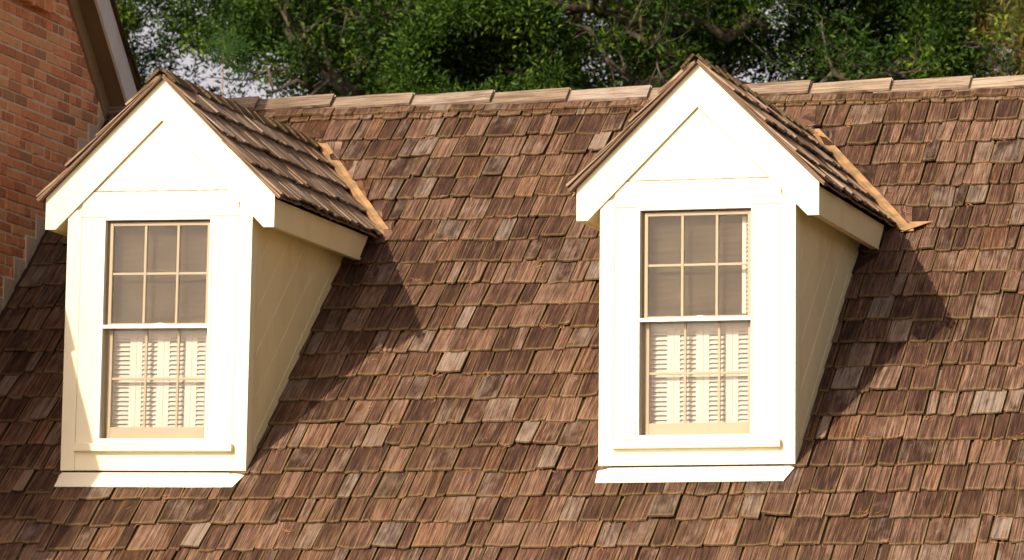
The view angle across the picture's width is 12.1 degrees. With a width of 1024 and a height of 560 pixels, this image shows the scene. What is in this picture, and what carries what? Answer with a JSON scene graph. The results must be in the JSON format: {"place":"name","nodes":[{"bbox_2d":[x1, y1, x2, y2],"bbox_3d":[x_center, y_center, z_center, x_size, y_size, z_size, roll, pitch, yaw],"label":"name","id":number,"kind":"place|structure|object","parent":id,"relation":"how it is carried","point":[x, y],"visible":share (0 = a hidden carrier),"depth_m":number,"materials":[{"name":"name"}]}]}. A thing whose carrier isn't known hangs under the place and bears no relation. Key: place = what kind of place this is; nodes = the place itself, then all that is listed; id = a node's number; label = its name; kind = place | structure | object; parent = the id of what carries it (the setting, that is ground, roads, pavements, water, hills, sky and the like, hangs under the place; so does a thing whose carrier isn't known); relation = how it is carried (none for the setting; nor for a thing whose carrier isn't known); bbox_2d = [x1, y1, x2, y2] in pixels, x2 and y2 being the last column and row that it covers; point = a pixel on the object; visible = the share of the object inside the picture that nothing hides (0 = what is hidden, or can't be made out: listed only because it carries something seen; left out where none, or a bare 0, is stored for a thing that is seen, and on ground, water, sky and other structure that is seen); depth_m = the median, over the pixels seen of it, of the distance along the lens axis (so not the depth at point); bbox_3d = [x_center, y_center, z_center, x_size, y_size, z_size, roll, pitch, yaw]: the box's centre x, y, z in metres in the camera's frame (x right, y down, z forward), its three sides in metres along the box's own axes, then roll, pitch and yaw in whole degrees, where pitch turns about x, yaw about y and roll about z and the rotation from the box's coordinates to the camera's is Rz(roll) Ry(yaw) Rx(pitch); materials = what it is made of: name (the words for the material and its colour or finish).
{"place":"outdoors","nodes":[
{"label":"outdoors","id":0,"kind":"place"},
{"bbox_2d":[0,53,1023,559],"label":"shingled house","id":1,"kind":"structure","parent":0,"point":[186,313],"depth_m":31.90,"materials":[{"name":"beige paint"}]},
{"bbox_2d":[126,0,1014,98],"label":"sky","id":2,"kind":"structure","parent":0,"point":[211,82],"materials":[{"name":"white"}]},
{"label":"ground","id":3,"kind":"structure","parent":0,"visible":0},
{"bbox_2d":[0,0,141,313],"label":"brick house","id":4,"kind":"structure","parent":3,"relation":"on","point":[69,75],"depth_m":34.92,"materials":[{"name":"red brick"}]},
{"bbox_2d":[115,0,339,97],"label":"broadleaf tree","id":5,"kind":"object","parent":3,"relation":"on","point":[181,18],"visible":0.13,"depth_m":51.31,"materials":[{"name":"green plant"}]},
{"bbox_2d":[201,25,261,95],"bbox_3d":[-2.623,2.071,43.317,0.579,8.882,0.623,-5,-8,40],"label":"young pine","id":6,"kind":"object","parent":3,"relation":"on","point":[235,46],"visible":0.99,"depth_m":43.73,"materials":[{"name":"green plant"}]},
{"bbox_2d":[261,9,377,96],"bbox_3d":[-0.986,0.600,56.307,4.512,14.798,4.309,-1,-7,15],"label":"broadleaf tree","id":7,"kind":"object","parent":3,"relation":"on","point":[314,75],"depth_m":56.47,"materials":[{"name":"green plant"}]},
{"bbox_2d":[176,0,510,98],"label":"broadleaf tree","id":8,"kind":"object","parent":3,"relation":"on","point":[350,32],"visible":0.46,"depth_m":48.73,"materials":[{"name":"green plant"}]},
{"bbox_2d":[369,0,603,94],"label":"broadleaf tree","id":9,"kind":"object","parent":3,"relation":"on","point":[442,41],"visible":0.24,"depth_m":46.99,"materials":[{"name":"green plant"}]},
{"bbox_2d":[422,0,651,80],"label":"pine tree","id":10,"kind":"object","parent":3,"relation":"on","point":[595,58],"depth_m":54.06,"materials":[{"name":"plant"}]},
{"bbox_2d":[533,0,655,88],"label":"broadleaf tree","id":11,"kind":"object","parent":3,"relation":"on","point":[607,68],"visible":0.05,"depth_m":51.32,"materials":[{"name":"green plant"}]},
{"bbox_2d":[462,0,1023,90],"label":"live oak","id":12,"kind":"object","parent":3,"relation":"on","point":[672,36],"visible":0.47,"depth_m":47.50,"materials":[{"name":"green plant"}]},
{"bbox_2d":[955,0,1023,77],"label":"pine tree","id":13,"kind":"object","parent":3,"relation":"on","point":[1017,22],"visible":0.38,"depth_m":47.72,"materials":[{"name":"green plant"}]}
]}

